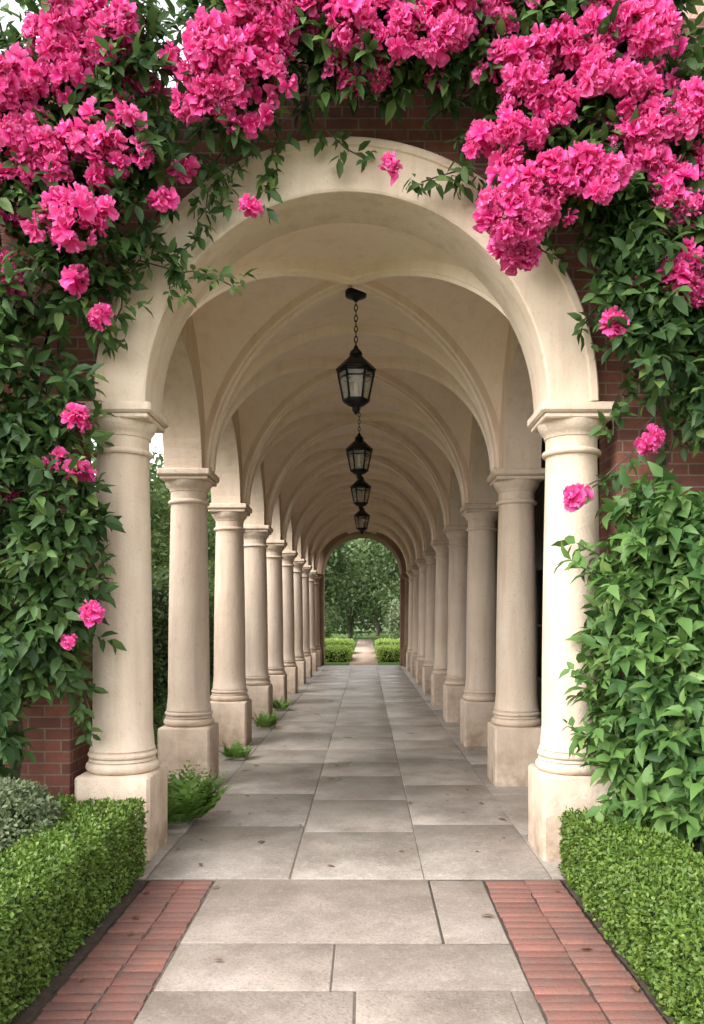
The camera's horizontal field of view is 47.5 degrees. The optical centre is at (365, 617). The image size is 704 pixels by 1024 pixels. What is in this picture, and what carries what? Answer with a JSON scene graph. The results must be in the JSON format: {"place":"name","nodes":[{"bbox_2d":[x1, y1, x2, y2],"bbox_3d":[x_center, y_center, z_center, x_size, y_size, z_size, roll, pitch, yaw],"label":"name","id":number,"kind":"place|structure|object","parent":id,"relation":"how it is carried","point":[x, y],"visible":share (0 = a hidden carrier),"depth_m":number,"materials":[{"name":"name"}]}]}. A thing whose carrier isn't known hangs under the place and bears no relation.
{"place":"outdoors","nodes":[
{"label":"outdoors","id":0,"kind":"place"},
{"bbox_2d":[0,0,424,622],"label":"sky","id":1,"kind":"structure","parent":0,"point":[157,441],"materials":[{"name":"white"}]},
{"bbox_2d":[30,880,667,1023],"bbox_3d":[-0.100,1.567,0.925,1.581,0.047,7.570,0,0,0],"label":"path","id":2,"kind":"structure","parent":0,"point":[396,961],"depth_m":3.62,"materials":[{"name":"grey stone"}]},
{"bbox_2d":[130,665,571,883],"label":"arcade floor","id":3,"kind":"structure","parent":0,"point":[359,825],"depth_m":6.65,"materials":[{"name":"grey stone"}]},
{"bbox_2d":[167,760,231,823],"bbox_3d":[-1.441,1.298,6.022,0.849,0.445,0.787,0,0,-24],"label":"fern","id":4,"kind":"object","parent":3,"relation":"on","point":[190,799],"visible":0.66,"depth_m":5.93,"materials":[{"name":"green plant"}]},
{"bbox_2d":[219,739,252,757],"bbox_3d":[-1.408,1.423,8.740,0.357,0.212,0.476,0,0,24],"label":"fern","id":5,"kind":"object","parent":3,"relation":"on","point":[237,749],"visible":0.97,"depth_m":8.68,"materials":[{"name":"green plant"}]},
{"bbox_2d":[252,707,277,726],"bbox_3d":[-1.388,1.398,11.178,0.467,0.257,0.423,0,0,27],"label":"fern","id":6,"kind":"object","parent":3,"relation":"on","point":[262,720],"visible":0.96,"depth_m":11.10,"materials":[{"name":"green plant"}]},
{"bbox_2d":[273,696,291,709],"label":"fern","id":7,"kind":"object","parent":3,"relation":"on","point":[280,705],"visible":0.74,"depth_m":13.29,"materials":[{"name":"green plant"}]},
{"bbox_2d":[349,639,377,664],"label":"garden path","id":8,"kind":"structure","parent":0,"point":[364,653],"depth_m":34.30,"materials":[{"name":"beige gravel"}]},
{"bbox_2d":[79,623,668,1023],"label":"ground","id":9,"kind":"structure","parent":0,"point":[372,636],"depth_m":61.47,"materials":[{"name":"green plant"}]},
{"bbox_2d":[5,880,147,1023],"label":"garden bed","id":10,"kind":"object","parent":9,"relation":"on","point":[29,1014],"visible":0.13,"depth_m":3.62,"materials":[{"name":"brown soil"}]},
{"bbox_2d":[0,776,64,852],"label":"ball shrub","id":11,"kind":"object","parent":10,"relation":"on","point":[46,810],"visible":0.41,"depth_m":4.23,"materials":[{"name":"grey plant"}]},
{"bbox_2d":[0,792,80,850],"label":"shrub","id":12,"kind":"object","parent":10,"relation":"on","point":[65,800],"visible":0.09,"depth_m":4.80,"materials":[{"name":"green plant"}]},
{"bbox_2d":[0,796,148,1023],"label":"box hedge","id":13,"kind":"object","parent":10,"relation":"on","point":[58,889],"visible":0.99,"depth_m":3.69,"materials":[{"name":"green plant"}]},
{"bbox_2d":[0,0,402,800],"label":"climbing vine","id":14,"kind":"object","parent":10,"relation":"on","point":[80,144],"visible":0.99,"depth_m":4.66,"materials":[{"name":"green plant"}]},
{"bbox_2d":[32,881,212,1023],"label":"brick edging","id":15,"kind":"object","parent":9,"relation":"on","point":[75,1001],"visible":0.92,"depth_m":3.60,"materials":[{"name":"red brick"}]},
{"bbox_2d":[91,439,170,582],"bbox_3d":[-5.937,-1.350,17.885,4.400,5.907,4.173,0,0,0],"label":"tree","id":16,"kind":"object","parent":9,"relation":"on","point":[160,544],"visible":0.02,"depth_m":18.01,"materials":[{"name":"green plant"}]},
{"bbox_2d":[91,674,213,757],"bbox_3d":[-2.676,1.380,15.600,1.466,0.526,19.940,0,0,0],"label":"ground cover","id":17,"kind":"object","parent":9,"relation":"on","point":[159,715],"visible":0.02,"depth_m":11.21,"materials":[{"name":"green plant"}]},
{"bbox_2d":[91,555,214,732],"bbox_3d":[-3.710,0.149,20.005,1.742,2.990,28.129,0,0,0],"label":"tall hedge","id":18,"kind":"object","parent":9,"relation":"on","point":[160,610],"visible":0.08,"depth_m":13.53,"materials":[{"name":"green plant"}]},
{"bbox_2d":[149,450,215,585],"bbox_3d":[-6.074,-1.646,23.126,4.196,6.500,4.892,0,0,0],"label":"tree","id":19,"kind":"object","parent":9,"relation":"on","point":[211,541],"visible":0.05,"depth_m":22.98,"materials":[{"name":"green plant"}]},
{"bbox_2d":[207,490,215,583],"bbox_3d":[-5.210,-2.252,28.544,5.215,7.714,5.118,0,0,37],"label":"tree","id":20,"kind":"object","parent":9,"relation":"on","point":[213,569],"visible":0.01,"depth_m":27.93,"materials":[{"name":"green plant"}]},
{"bbox_2d":[208,565,395,633],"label":"woodland","id":21,"kind":"object","parent":9,"relation":"on","point":[372,629],"depth_m":83.25,"materials":[{"name":"green plant"}]},
{"bbox_2d":[325,612,333,638],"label":"round shrub","id":22,"kind":"object","parent":9,"relation":"on","point":[328,631],"visible":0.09,"depth_m":38.73,"materials":[{"name":"green plant"}]},
{"bbox_2d":[325,644,352,661],"bbox_3d":[-1.048,1.318,29.909,1.209,0.723,2.895,0,0,0],"label":"box hedge","id":23,"kind":"object","parent":9,"relation":"on","point":[338,653],"visible":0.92,"depth_m":28.64,"materials":[{"name":"green plant"}]},
{"bbox_2d":[325,638,354,652],"bbox_3d":[-1.520,1.278,35.752,2.084,0.804,2.790,0,0,0],"label":"box hedge","id":24,"kind":"object","parent":9,"relation":"on","point":[341,641],"visible":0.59,"depth_m":34.67,"materials":[{"name":"green plant"}]},
{"bbox_2d":[325,538,371,628],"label":"tree","id":25,"kind":"object","parent":9,"relation":"on","point":[334,568],"visible":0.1,"depth_m":43.30,"materials":[{"name":"green plant"}]},
{"bbox_2d":[0,18,703,860],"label":"arcade","id":26,"kind":"object","parent":9,"relation":"on","point":[488,376],"visible":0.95,"depth_m":6.99,"materials":[{"name":"stone"}]},
{"bbox_2d":[336,288,375,414],"bbox_3d":[-0.085,-2.234,6.750,0.344,1.042,0.298,0,0,0],"label":"lantern","id":27,"kind":"object","parent":26,"relation":"hanging from","point":[355,364],"visible":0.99,"depth_m":6.71,"materials":[{"name":"black metal"}]},
{"bbox_2d":[346,407,372,479],"bbox_3d":[-0.085,-2.234,9.950,0.344,1.042,0.298,0,0,0],"label":"lantern","id":28,"kind":"object","parent":26,"relation":"hanging from","point":[359,445],"visible":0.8,"depth_m":9.90,"materials":[{"name":"black metal"}]},
{"bbox_2d":[350,454,370,510],"bbox_3d":[-0.085,-2.234,12.800,0.344,1.042,0.298,0,0,0],"label":"lantern","id":29,"kind":"object","parent":26,"relation":"hanging from","point":[361,484],"visible":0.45,"depth_m":12.74,"materials":[{"name":"black metal"}]},
{"bbox_2d":[354,491,369,533],"bbox_3d":[-0.085,-2.234,16.400,0.344,1.042,0.298,0,0,0],"label":"lantern","id":30,"kind":"object","parent":26,"relation":"hanging from","point":[362,514],"visible":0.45,"depth_m":16.34,"materials":[{"name":"black metal"}]},
{"bbox_2d":[326,554,392,635],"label":"tree","id":31,"kind":"object","parent":9,"relation":"on","point":[379,622],"visible":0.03,"depth_m":69.85,"materials":[{"name":"green plant"}]},
{"bbox_2d":[326,538,393,638],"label":"tree","id":32,"kind":"object","parent":9,"relation":"on","point":[350,614],"visible":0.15,"depth_m":59.34,"materials":[{"name":"green plant"}]},
{"bbox_2d":[360,543,399,620],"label":"tree","id":33,"kind":"object","parent":9,"relation":"on","point":[392,578],"visible":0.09,"depth_m":51.70,"materials":[{"name":"green plant"}]},
{"bbox_2d":[373,638,399,651],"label":"box hedge","id":34,"kind":"object","parent":9,"relation":"on","point":[383,641],"visible":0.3,"depth_m":34.70,"materials":[{"name":"green plant"}]},
{"bbox_2d":[374,643,399,661],"bbox_3d":[0.940,1.304,29.894,1.256,0.668,2.893,0,0,0],"label":"box hedge","id":35,"kind":"object","parent":9,"relation":"on","point":[387,653],"visible":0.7,"depth_m":28.64,"materials":[{"name":"green plant"}]},
{"bbox_2d":[381,598,399,638],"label":"round shrub","id":36,"kind":"object","parent":9,"relation":"on","point":[392,617],"visible":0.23,"depth_m":40.83,"materials":[{"name":"green plant"}]},
{"bbox_2d":[485,880,665,1023],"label":"brick edging","id":37,"kind":"object","parent":9,"relation":"on","point":[560,991],"visible":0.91,"depth_m":3.61,"materials":[{"name":"red brick"}]},
{"bbox_2d":[631,985,639,990],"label":"fallen leaf","id":38,"kind":"object","parent":37,"relation":"on","point":[636,987],"visible":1,"depth_m":3.31,"materials":[{"name":"brown plant"}]},
{"bbox_2d":[496,0,703,712],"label":"brick building","id":39,"kind":"structure","parent":9,"relation":"on","point":[539,517],"depth_m":13.37,"materials":[{"name":"brick"}]},
{"bbox_2d":[536,565,542,681],"bbox_3d":[2.896,0.095,12.950,0.052,1.900,1.100,0,0,0],"label":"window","id":40,"kind":"structure","parent":39,"relation":"in","point":[539,570],"depth_m":13.37,"materials":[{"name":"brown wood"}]},
{"bbox_2d":[562,880,683,1023],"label":"garden bed","id":41,"kind":"object","parent":9,"relation":"on","point":[646,986],"visible":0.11,"depth_m":3.60,"materials":[{"name":"brown soil"}]},
{"bbox_2d":[319,0,703,851],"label":"climbing vine","id":42,"kind":"object","parent":41,"relation":"on","point":[545,76],"visible":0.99,"depth_m":4.57,"materials":[{"name":"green plant"}]},
{"bbox_2d":[551,461,703,855],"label":"leafy shrub","id":43,"kind":"object","parent":41,"relation":"on","point":[650,714],"visible":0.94,"depth_m":4.52,"materials":[{"name":"green plant"}]},
{"bbox_2d":[558,805,703,1023],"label":"box hedge","id":44,"kind":"object","parent":41,"relation":"on","point":[643,891],"visible":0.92,"depth_m":3.63,"materials":[{"name":"green plant"}]}
]}

